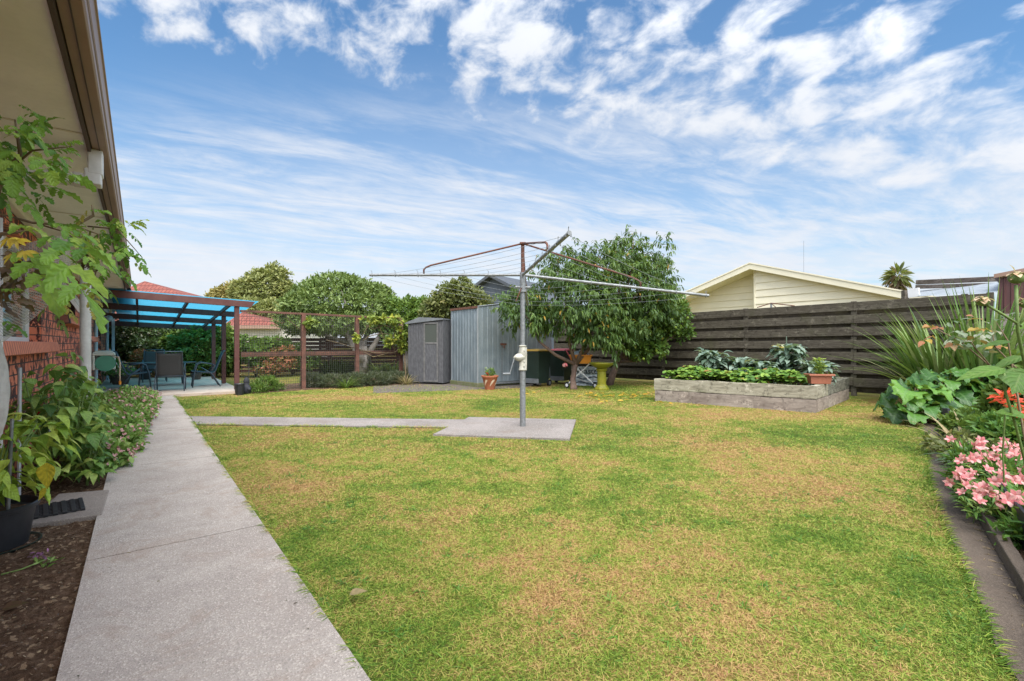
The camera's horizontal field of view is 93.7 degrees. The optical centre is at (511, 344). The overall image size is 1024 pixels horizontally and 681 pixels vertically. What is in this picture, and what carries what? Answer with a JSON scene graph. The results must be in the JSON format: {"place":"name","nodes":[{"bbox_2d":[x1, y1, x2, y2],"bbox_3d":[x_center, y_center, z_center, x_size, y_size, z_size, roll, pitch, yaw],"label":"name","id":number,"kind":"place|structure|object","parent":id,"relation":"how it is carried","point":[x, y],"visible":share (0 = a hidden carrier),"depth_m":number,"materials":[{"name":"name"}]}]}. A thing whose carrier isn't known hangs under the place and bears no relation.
{"place":"outdoors","nodes":[
{"label":"outdoors","id":0,"kind":"place"},
{"bbox_2d":[0,454,107,680],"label":"garden bed soil","id":1,"kind":"structure","parent":0,"point":[19,663],"depth_m":2.38,"materials":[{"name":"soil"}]},
{"bbox_2d":[0,217,2,459],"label":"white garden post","id":2,"kind":"object","parent":1,"relation":"on","point":[1,239],"visible":0.31,"depth_m":3.30,"materials":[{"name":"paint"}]},
{"bbox_2d":[17,368,21,494],"bbox_3d":[-3.645,0.702,3.550,0.032,1.057,0.024,0,0,0],"label":"garden stake","id":3,"kind":"object","parent":1,"relation":"on","point":[19,386],"visible":0.46,"depth_m":3.54,"materials":[{"name":"metal"}]},
{"bbox_2d":[0,495,41,554],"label":"black plant pot","id":4,"kind":"object","parent":1,"relation":"on","point":[16,519],"visible":0.85,"depth_m":2.89,"materials":[{"name":"plastic"}]},
{"bbox_2d":[0,404,80,509],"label":"pepper plant","id":5,"kind":"object","parent":4,"relation":"in","point":[44,473],"visible":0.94,"depth_m":2.95,"materials":[{"name":"green plant"}]},
{"bbox_2d":[1,548,64,574],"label":"cut flower stem","id":6,"kind":"object","parent":1,"relation":"on","point":[36,559],"visible":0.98,"depth_m":2.66,"materials":[{"name":"green plant"}]},
{"bbox_2d":[7,364,85,490],"bbox_3d":[-3.873,0.697,3.954,0.562,1.067,0.580,0,0,-40],"label":"pepper plant","id":7,"kind":"object","parent":1,"relation":"on","point":[60,391],"visible":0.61,"depth_m":3.94,"materials":[{"name":"green plant"}]},
{"bbox_2d":[0,105,95,228],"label":"tomato vine","id":8,"kind":"object","parent":1,"relation":"on","point":[13,170],"visible":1,"depth_m":1.80,"materials":[{"name":"green plant"}]},
{"bbox_2d":[0,222,121,337],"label":"tomato vine","id":9,"kind":"object","parent":1,"relation":"on","point":[55,299],"visible":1,"depth_m":1.10,"materials":[{"name":"green plant"}]},
{"bbox_2d":[9,352,123,481],"bbox_3d":[-3.933,0.650,4.306,0.743,1.160,0.800,0,0,0],"label":"pepper plant","id":10,"kind":"object","parent":1,"relation":"on","point":[81,387],"visible":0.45,"depth_m":4.35,"materials":[{"name":"green plant"}]},
{"bbox_2d":[22,382,112,465],"bbox_3d":[-4.406,0.813,4.782,0.679,0.835,0.751,0,0,-26],"label":"pepper plant","id":11,"kind":"object","parent":1,"relation":"on","point":[102,408],"visible":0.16,"depth_m":4.83,"materials":[{"name":"green plant"}]},
{"bbox_2d":[31,490,108,527],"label":"paving slab","id":12,"kind":"structure","parent":1,"relation":"on","point":[94,502],"depth_m":3.45,"materials":[{"name":"concrete"}]},
{"bbox_2d":[33,497,84,518],"bbox_3d":[-3.300,1.185,3.464,0.314,0.016,0.340,0,0,-45],"label":"rubber mat","id":13,"kind":"object","parent":12,"relation":"on","point":[60,507],"visible":0.71,"depth_m":3.46,"materials":[{"name":"rubber"}]},
{"bbox_2d":[0,205,150,337],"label":"tomato vine","id":14,"kind":"object","parent":1,"relation":"on","point":[119,254],"visible":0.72,"depth_m":2.52,"materials":[{"name":"green plant"}]},
{"bbox_2d":[0,236,71,436],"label":"insect net","id":15,"kind":"object","parent":14,"relation":"hanging from","point":[4,389],"visible":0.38,"depth_m":2.32,"materials":[{"name":"grey"}]},
{"bbox_2d":[48,424,119,485],"bbox_3d":[-3.697,0.963,4.153,0.505,0.534,0.443,0,0,0],"label":"pepper plant","id":16,"kind":"object","parent":1,"relation":"on","point":[93,439],"visible":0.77,"depth_m":4.09,"materials":[{"name":"green plant"}]},
{"bbox_2d":[63,372,117,428],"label":"pepper plant","id":17,"kind":"object","parent":1,"relation":"on","point":[97,397],"visible":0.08,"depth_m":5.39,"materials":[{"name":"green plant"}]},
{"bbox_2d":[61,434,136,476],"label":"bedding plant","id":18,"kind":"object","parent":1,"relation":"on","point":[122,452],"visible":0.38,"depth_m":4.64,"materials":[{"name":"green plant"}]},
{"bbox_2d":[105,418,150,452],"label":"bedding plant","id":19,"kind":"object","parent":1,"relation":"on","point":[133,435],"visible":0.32,"depth_m":5.30,"materials":[{"name":"green plant"}]},
{"bbox_2d":[104,408,152,436],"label":"bedding plant","id":20,"kind":"object","parent":1,"relation":"on","point":[130,416],"visible":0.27,"depth_m":5.91,"materials":[{"name":"green plant"}]},
{"bbox_2d":[99,394,159,417],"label":"bedding plant","id":21,"kind":"object","parent":1,"relation":"on","point":[145,402],"visible":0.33,"depth_m":7.60,"materials":[{"name":"green plant"}]},
{"bbox_2d":[97,384,161,399],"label":"bedding plant","id":22,"kind":"object","parent":1,"relation":"on","point":[129,389],"visible":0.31,"depth_m":9.81,"materials":[{"name":"green plant"}]},
{"bbox_2d":[108,401,156,430],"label":"bedding plant","id":23,"kind":"object","parent":1,"relation":"on","point":[144,412],"visible":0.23,"depth_m":6.78,"materials":[{"name":"green plant"}]},
{"bbox_2d":[104,389,163,408],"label":"bedding plant","id":24,"kind":"object","parent":1,"relation":"on","point":[152,396],"visible":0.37,"depth_m":8.76,"materials":[{"name":"green plant"}]},
{"bbox_2d":[56,395,370,680],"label":"concrete path","id":25,"kind":"structure","parent":0,"point":[142,611],"depth_m":2.34,"materials":[{"name":"concrete"}]},
{"bbox_2d":[233,379,402,394],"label":"trellis bed soil","id":26,"kind":"structure","parent":0,"point":[292,387],"depth_m":13.73,"materials":[{"name":"soil"}]},
{"bbox_2d":[250,374,286,392],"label":"young perennial","id":27,"kind":"object","parent":26,"relation":"on","point":[262,386],"visible":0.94,"depth_m":12.50,"materials":[{"name":"green plant"}]},
{"bbox_2d":[298,372,327,387],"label":"lavender bush","id":28,"kind":"object","parent":26,"relation":"on","point":[313,378],"visible":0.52,"depth_m":13.69,"materials":[{"name":"green plant"}]},
{"bbox_2d":[240,310,402,388],"bbox_3d":[-5.277,0.188,14.059,0.100,2.125,4.896,0,0,42],"label":"trellis fence","id":29,"kind":"object","parent":26,"relation":"on","point":[303,353],"visible":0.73,"depth_m":13.47,"materials":[{"name":"wood"}]},
{"bbox_2d":[284,313,407,381],"bbox_3d":[-4.734,0.133,14.283,3.823,2.261,0.927,0,0,-36],"label":"trellis vine","id":30,"kind":"object","parent":29,"relation":"attached to","point":[392,320],"visible":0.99,"depth_m":15.09,"materials":[{"name":"green plant"}]},
{"bbox_2d":[311,372,348,387],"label":"lavender bush","id":31,"kind":"object","parent":26,"relation":"on","point":[323,383],"visible":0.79,"depth_m":13.64,"materials":[{"name":"green plant"}]},
{"bbox_2d":[341,371,372,386],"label":"lavender bush","id":32,"kind":"object","parent":26,"relation":"on","point":[362,376],"visible":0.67,"depth_m":14.09,"materials":[{"name":"green plant"}]},
{"bbox_2d":[361,369,392,385],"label":"lavender bush","id":33,"kind":"object","parent":26,"relation":"on","point":[380,377],"visible":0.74,"depth_m":14.47,"materials":[{"name":"green plant"}]},
{"bbox_2d":[384,370,409,383],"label":"lavender bush","id":34,"kind":"object","parent":26,"relation":"on","point":[399,373],"visible":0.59,"depth_m":15.08,"materials":[{"name":"green plant"}]},
{"bbox_2d":[189,416,463,427],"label":"crossing path","id":35,"kind":"structure","parent":0,"point":[334,422],"depth_m":7.63,"materials":[{"name":"concrete"}]},
{"bbox_2d":[475,276,590,348],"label":"slate blue house","id":36,"kind":"structure","parent":0,"point":[496,286],"depth_m":33.94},
{"bbox_2d":[97,0,1023,341],"label":"sky","id":37,"kind":"structure","parent":0,"point":[850,140],"materials":[{"name":"blue"}]},
{"bbox_2d":[109,356,1023,680],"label":"ground","id":38,"kind":"structure","parent":0,"point":[287,378],"depth_m":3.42,"materials":[{"name":"green plant"}]},
{"bbox_2d":[0,0,130,477],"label":"brick house","id":39,"kind":"structure","parent":38,"relation":"on","point":[52,63],"depth_m":2.92,"materials":[{"name":"white paint"}]},
{"bbox_2d":[3,236,28,340],"bbox_3d":[-4.595,-0.525,4.250,0.050,1.010,3.150,0,0,-38],"label":"window frame","id":40,"kind":"structure","parent":39,"relation":"in","point":[18,336],"depth_m":5.06,"materials":[{"name":"white paint"}]},
{"bbox_2d":[91,350,120,384],"bbox_3d":[-9.749,0.560,11.475,0.644,0.820,0.374,0,0,-38],"label":"hose reel","id":41,"kind":"object","parent":39,"relation":"attached to","point":[103,360],"visible":1,"depth_m":11.40,"materials":[{"name":"green plastic"}]},
{"bbox_2d":[127,348,154,375],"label":"red flower shrub","id":42,"kind":"object","parent":38,"relation":"on","point":[135,357],"visible":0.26,"depth_m":17.00,"materials":[{"name":"green plant"}]},
{"bbox_2d":[109,319,182,375],"bbox_3d":[-14.004,-0.041,18.528,3.131,2.582,2.509,0,0,0],"label":"camellia shrub","id":43,"kind":"object","parent":38,"relation":"on","point":[125,346],"visible":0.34,"depth_m":17.77,"materials":[{"name":"green plant"}]},
{"bbox_2d":[87,375,234,399],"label":"patio slab","id":44,"kind":"structure","parent":38,"relation":"on","point":[205,385],"depth_m":13.49,"materials":[{"name":"concrete"}]},
{"bbox_2d":[109,375,131,384],"bbox_3d":[-11.638,1.055,14.270,0.525,0.300,0.525,0,0,0],"label":"patio pot","id":45,"kind":"object","parent":44,"relation":"on","point":[115,380],"visible":0.58,"depth_m":14.09,"materials":[{"name":"plastic"}]},
{"bbox_2d":[102,361,136,377],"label":"potted impatiens","id":46,"kind":"object","parent":45,"relation":"in","point":[116,372],"visible":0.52,"depth_m":14.13,"materials":[{"name":"green plant"}]},
{"bbox_2d":[113,351,151,388],"bbox_3d":[-10.145,0.691,12.852,0.804,1.043,0.636,0,0,-38],"label":"patio chair","id":47,"kind":"object","parent":44,"relation":"on","point":[134,372],"visible":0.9,"depth_m":12.79,"materials":[{"name":"metal"}]},
{"bbox_2d":[142,349,166,382],"bbox_3d":[-11.430,0.691,15.350,0.636,1.043,0.804,0,0,-38],"label":"patio chair","id":48,"kind":"object","parent":44,"relation":"on","point":[149,356],"visible":0.45,"depth_m":15.47,"materials":[{"name":"black fabric"}]},
{"bbox_2d":[154,351,185,390],"bbox_3d":[-8.713,0.691,12.243,0.636,1.043,0.804,0,0,-32],"label":"patio chair","id":49,"kind":"object","parent":44,"relation":"on","point":[168,365],"visible":0.98,"depth_m":12.04,"materials":[{"name":"black fabric"}]},
{"bbox_2d":[91,288,258,389],"bbox_3d":[-10.163,-0.012,14.377,3.330,2.444,7.580,0,0,-38],"label":"pergola","id":50,"kind":"object","parent":44,"relation":"on","point":[150,309],"visible":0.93,"depth_m":13.38,"materials":[{"name":"blue"}]},
{"bbox_2d":[191,350,225,387],"bbox_3d":[-8.614,0.691,13.612,0.804,1.043,0.636,0,0,-36],"label":"patio chair","id":51,"kind":"object","parent":44,"relation":"on","point":[194,371],"visible":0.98,"depth_m":13.53,"materials":[{"name":"metal"}]},
{"bbox_2d":[157,321,243,376],"bbox_3d":[-11.848,0.066,18.129,3.024,2.500,2.744,0,0,25],"label":"broadleaf shrub","id":52,"kind":"object","parent":38,"relation":"on","point":[192,344],"visible":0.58,"depth_m":17.53,"materials":[{"name":"green plant"}]},
{"bbox_2d":[203,281,232,298],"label":"golden tree","id":53,"kind":"object","parent":38,"relation":"on","point":[219,291],"visible":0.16,"depth_m":45.24,"materials":[{"name":"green plant"}]},
{"bbox_2d":[115,281,332,356],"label":"red roofed house","id":54,"kind":"structure","parent":38,"relation":"on","point":[144,286],"depth_m":33.83,"materials":[{"name":"tile"}]},
{"bbox_2d":[228,334,280,376],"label":"hydrangea shrub","id":55,"kind":"object","parent":38,"relation":"on","point":[262,342],"visible":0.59,"depth_m":17.91,"materials":[{"name":"green plant"}]},
{"bbox_2d":[225,260,297,319],"bbox_3d":[-20.533,-2.894,38.712,6.753,8.289,6.953,0,0,0],"label":"tall yellow green tree","id":56,"kind":"object","parent":38,"relation":"on","point":[247,285],"visible":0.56,"depth_m":38.90,"materials":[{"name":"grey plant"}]},
{"bbox_2d":[115,338,407,373],"bbox_3d":[-9.138,0.481,20.673,14.835,1.537,0.100,0,0,-15],"label":"slat fence","id":57,"kind":"object","parent":38,"relation":"on","point":[323,344],"visible":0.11,"depth_m":20.98,"materials":[{"name":"wood"}]},
{"bbox_2d":[250,344,298,375],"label":"nandina shrub","id":58,"kind":"object","parent":38,"relation":"on","point":[262,369],"visible":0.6,"depth_m":18.15,"materials":[{"name":"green plant"}]},
{"bbox_2d":[272,334,321,374],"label":"rounded green shrub","id":59,"kind":"object","parent":38,"relation":"on","point":[299,360],"visible":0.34,"depth_m":19.27,"materials":[{"name":"green plant"}]},
{"bbox_2d":[270,270,398,372],"bbox_3d":[-7.500,-0.882,21.612,5.435,4.681,8.013,0,0,0],"label":"dome tree","id":60,"kind":"object","parent":38,"relation":"on","point":[362,293],"visible":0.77,"depth_m":19.15,"materials":[{"name":"green plant"}]},
{"bbox_2d":[377,293,428,373],"bbox_3d":[-3.975,-0.462,19.797,3.269,3.425,2.231,0,0,0],"label":"laurel hedge tree","id":61,"kind":"object","parent":38,"relation":"on","point":[408,308],"visible":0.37,"depth_m":19.54,"materials":[{"name":"green plant"}]},
{"bbox_2d":[416,276,496,318],"bbox_3d":[-2.116,-0.712,18.453,3.107,3.923,1.766,0,0,0],"label":"tree","id":62,"kind":"object","parent":38,"relation":"on","point":[438,304],"visible":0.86,"depth_m":18.13,"materials":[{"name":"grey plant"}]},
{"bbox_2d":[373,377,540,392],"bbox_3d":[-2.135,1.257,15.489,6.562,0.026,6.522,0,0,0],"label":"shed apron","id":63,"kind":"object","parent":38,"relation":"on","point":[417,385],"visible":0.25,"depth_m":13.80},
{"bbox_2d":[405,317,450,382],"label":"dark shed","id":64,"kind":"structure","parent":63,"relation":"on","point":[429,350],"depth_m":15.02,"materials":[{"name":"grey metal"}]},
{"bbox_2d":[423,322,437,381],"bbox_3d":[-2.529,0.245,14.956,0.510,1.850,0.028,0,0,20],"label":"door","id":65,"kind":"structure","parent":64,"relation":"in","point":[430,329],"depth_m":14.96,"materials":[{"name":"grey metal"}]},
{"bbox_2d":[450,302,551,386],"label":"galvanised shed","id":66,"kind":"structure","parent":63,"relation":"on","point":[480,342],"depth_m":14.39,"materials":[{"name":"metal"}]},
{"bbox_2d":[526,349,551,385],"bbox_3d":[0.776,0.695,14.360,0.590,1.108,0.782,0,0,38],"label":"wheelie bin","id":67,"kind":"object","parent":63,"relation":"on","point":[538,366],"visible":0.79,"depth_m":14.12,"materials":[{"name":"green plastic"}]},
{"bbox_2d":[481,375,497,389],"bbox_3d":[-0.610,1.055,13.235,0.480,0.390,0.480,0,0,0],"label":"terracotta pot","id":68,"kind":"object","parent":38,"relation":"on","point":[489,382],"visible":0.95,"depth_m":13.09,"materials":[{"name":"ceramic"}]},
{"bbox_2d":[433,417,575,440],"bbox_3d":[-0.017,1.262,7.177,1.861,0.076,1.624,0,0,10],"label":"clothesline pad","id":69,"kind":"object","parent":38,"relation":"on","point":[512,428],"visible":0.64,"depth_m":6.97,"materials":[{"name":"concrete"}]},
{"bbox_2d":[369,227,708,426],"bbox_3d":[0.428,-0.148,7.175,3.564,2.744,4.051,0,0,-44],"label":"rotary clothesline","id":70,"kind":"object","parent":69,"relation":"on","point":[521,356],"visible":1,"depth_m":7.13,"materials":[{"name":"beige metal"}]},
{"bbox_2d":[550,349,570,381],"bbox_3d":[1.572,0.695,15.376,0.590,1.108,0.782,0,0,30],"label":"wheelie bin","id":71,"kind":"object","parent":38,"relation":"on","point":[559,371],"visible":0.6,"depth_m":15.11,"materials":[{"name":"green plastic"}]},
{"bbox_2d":[576,366,596,385],"bbox_3d":[2.257,0.970,14.629,0.798,0.580,0.318,0,0,4],"label":"waste sack","id":72,"kind":"object","parent":38,"relation":"on","point":[590,372],"visible":0.83,"depth_m":14.49,"materials":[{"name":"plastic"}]},
{"bbox_2d":[490,224,685,389],"bbox_3d":[2.337,-1.102,13.462,5.890,4.877,3.006,0,0,-19],"label":"peach tree","id":73,"kind":"object","parent":38,"relation":"on","point":[608,318],"visible":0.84,"depth_m":13.23,"materials":[{"name":"green plant"}]},
{"bbox_2d":[589,362,612,389],"bbox_3d":[2.471,0.875,13.235,0.690,0.750,0.690,0,0,0],"label":"bird bath","id":74,"kind":"object","parent":38,"relation":"on","point":[601,369],"visible":0.95,"depth_m":13.12,"materials":[{"name":"ceramic"}]},
{"bbox_2d":[605,281,696,385],"bbox_3d":[3.952,-0.415,14.620,3.186,3.412,1.928,0,0,17],"label":"citrus tree","id":75,"kind":"object","parent":38,"relation":"on","point":[644,350],"visible":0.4,"depth_m":14.08,"materials":[{"name":"green plant"}]},
{"bbox_2d":[654,377,848,412],"bbox_3d":[5.405,1.004,10.776,3.053,0.491,3.365,0,0,44],"label":"raised garden bed","id":76,"kind":"object","parent":38,"relation":"on","point":[815,398],"visible":0.85,"depth_m":9.56,"materials":[{"name":"wood"}]},
{"bbox_2d":[695,347,731,379],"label":"brassica plant","id":77,"kind":"object","parent":76,"relation":"on","point":[705,358],"visible":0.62,"depth_m":11.36,"materials":[{"name":"plant"}]},
{"bbox_2d":[661,365,808,385],"bbox_3d":[4.734,0.662,10.263,2.753,0.400,1.371,0,0,39],"label":"strawberry patch","id":78,"kind":"object","parent":76,"relation":"on","point":[751,375],"visible":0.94,"depth_m":9.92,"materials":[{"name":"green plant"}]},
{"bbox_2d":[721,356,758,372],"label":"brassica plant","id":79,"kind":"object","parent":76,"relation":"on","point":[734,363],"visible":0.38,"depth_m":11.07,"materials":[{"name":"plant"}]},
{"bbox_2d":[744,361,784,383],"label":"brassica plant","id":80,"kind":"object","parent":76,"relation":"on","point":[761,365],"visible":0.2,"depth_m":10.55,"materials":[{"name":"plant"}]},
{"bbox_2d":[766,336,809,382],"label":"brassica plant","id":81,"kind":"object","parent":76,"relation":"on","point":[787,358],"visible":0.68,"depth_m":10.48,"materials":[{"name":"plant"}]},
{"bbox_2d":[794,359,841,386],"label":"brassica plant","id":82,"kind":"object","parent":76,"relation":"on","point":[808,368],"visible":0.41,"depth_m":10.03,"materials":[{"name":"plant"}]},
{"bbox_2d":[804,373,834,383],"bbox_3d":[5.928,0.665,9.264,0.447,0.190,0.275,0,0,10],"label":"window box","id":83,"kind":"object","parent":76,"relation":"on","point":[813,378],"visible":0.96,"depth_m":9.18,"materials":[{"name":"ceramic"}]},
{"bbox_2d":[812,357,826,373],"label":"succulent","id":84,"kind":"object","parent":83,"relation":"in","point":[818,369],"visible":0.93,"depth_m":9.26,"materials":[{"name":"green plant"}]},
{"bbox_2d":[554,292,993,395],"bbox_3d":[5.791,0.090,14.412,0.158,2.319,12.265,0,0,-42],"label":"board fence","id":85,"kind":"object","parent":38,"relation":"on","point":[819,330],"visible":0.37,"depth_m":12.15,"materials":[{"name":"wood"}]},
{"bbox_2d":[879,262,915,289],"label":"palm tree","id":86,"kind":"object","parent":38,"relation":"on","point":[890,279],"visible":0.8,"depth_m":59.65,"materials":[{"name":"green plant"}]},
{"bbox_2d":[901,276,998,313],"bbox_3d":[10.622,-0.269,11.802,3.616,3.037,2.262,0,0,-38],"label":"lean to roof","id":87,"kind":"object","parent":38,"relation":"on","point":[939,283],"visible":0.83,"depth_m":12.12,"materials":[{"name":"white paint"}]},
{"bbox_2d":[920,410,1023,559],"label":"flower bed soil","id":88,"kind":"structure","parent":38,"relation":"on","point":[1021,551],"depth_m":2.95,"materials":[{"name":"soil"}]},
{"bbox_2d":[873,376,957,424],"bbox_3d":[6.554,0.968,7.689,1.302,0.894,1.207,0,0,0],"label":"rhubarb plant","id":89,"kind":"object","parent":88,"relation":"on","point":[915,400],"visible":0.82,"depth_m":7.44,"materials":[{"name":"green plant"}]},
{"bbox_2d":[828,297,1023,390],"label":"tall strappy plant","id":90,"kind":"object","parent":88,"relation":"on","point":[925,356],"visible":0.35,"depth_m":9.55,"materials":[{"name":"green plant"}]},
{"bbox_2d":[904,367,984,413],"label":"rhubarb plant","id":91,"kind":"object","parent":88,"relation":"on","point":[963,396],"visible":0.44,"depth_m":7.96,"materials":[{"name":"green plant"}]},
{"bbox_2d":[932,405,984,434],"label":"leafy border plant","id":92,"kind":"object","parent":88,"relation":"on","point":[948,422],"visible":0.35,"depth_m":5.98,"materials":[{"name":"green plant"}]},
{"bbox_2d":[939,366,994,409],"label":"rhubarb plant","id":93,"kind":"object","parent":88,"relation":"on","point":[983,382],"visible":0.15,"depth_m":8.11,"materials":[{"name":"green plant"}]},
{"bbox_2d":[913,274,1023,378],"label":"tall strappy plant","id":94,"kind":"object","parent":88,"relation":"on","point":[993,358],"visible":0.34,"depth_m":8.52,"materials":[{"name":"green plant"}]},
{"bbox_2d":[915,428,1023,465],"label":"ground herb","id":95,"kind":"object","parent":88,"relation":"on","point":[936,445],"visible":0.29,"depth_m":5.06,"materials":[{"name":"green plant"}]},
{"bbox_2d":[918,312,1023,439],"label":"rose bush","id":96,"kind":"object","parent":88,"relation":"on","point":[957,342],"visible":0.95,"depth_m":3.02,"materials":[{"name":"green plant"}]},
{"bbox_2d":[934,438,1023,548],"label":"lily foliage","id":97,"kind":"object","parent":88,"relation":"on","point":[1013,532],"visible":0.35,"depth_m":3.67,"materials":[{"name":"green plant"}]},
{"bbox_2d":[942,435,1023,527],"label":"alstroemeria clump","id":98,"kind":"object","parent":88,"relation":"on","point":[964,480],"visible":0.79,"depth_m":3.50,"materials":[{"name":"pink plant"}]},
{"bbox_2d":[954,427,1023,549],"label":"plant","id":99,"kind":"object","parent":88,"relation":"on","point":[1020,511],"visible":0.16,"depth_m":2.89,"materials":[{"name":"plant"}]},
{"bbox_2d":[956,265,1023,462],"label":"spent rose","id":100,"kind":"object","parent":88,"relation":"on","point":[1013,378],"visible":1,"depth_m":2.00,"materials":[{"name":"green plant"}]},
{"bbox_2d":[963,403,1023,449],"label":"leafy border plant","id":101,"kind":"object","parent":88,"relation":"on","point":[988,425],"visible":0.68,"depth_m":4.87,"materials":[{"name":"green plant"}]},
{"bbox_2d":[969,348,1023,413],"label":"tangled border shrub","id":102,"kind":"object","parent":88,"relation":"on","point":[983,405],"visible":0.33,"depth_m":5.66,"materials":[{"name":"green plant"}]},
{"bbox_2d":[987,387,1023,482],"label":"scarlet lily","id":103,"kind":"object","parent":88,"relation":"on","point":[1004,401],"visible":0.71,"depth_m":3.32,"materials":[{"name":"red plant"}]},
{"bbox_2d":[921,423,1023,680],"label":"mowing strip","id":104,"kind":"object","parent":38,"relation":"on","point":[997,589],"visible":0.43,"depth_m":2.57,"materials":[{"name":"concrete"}]},
{"bbox_2d":[936,418,1023,599],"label":"garden kerb","id":105,"kind":"structure","parent":38,"relation":"on","point":[1010,556],"depth_m":2.68,"materials":[{"name":"concrete"}]},
{"bbox_2d":[994,268,1023,313],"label":"brown steel shed","id":106,"kind":"structure","parent":38,"relation":"on","point":[1006,288],"depth_m":9.85,"materials":[{"name":"metal"}]},
{"bbox_2d":[681,262,994,312],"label":"cream house","id":107,"kind":"structure","parent":0,"point":[749,285],"depth_m":21.20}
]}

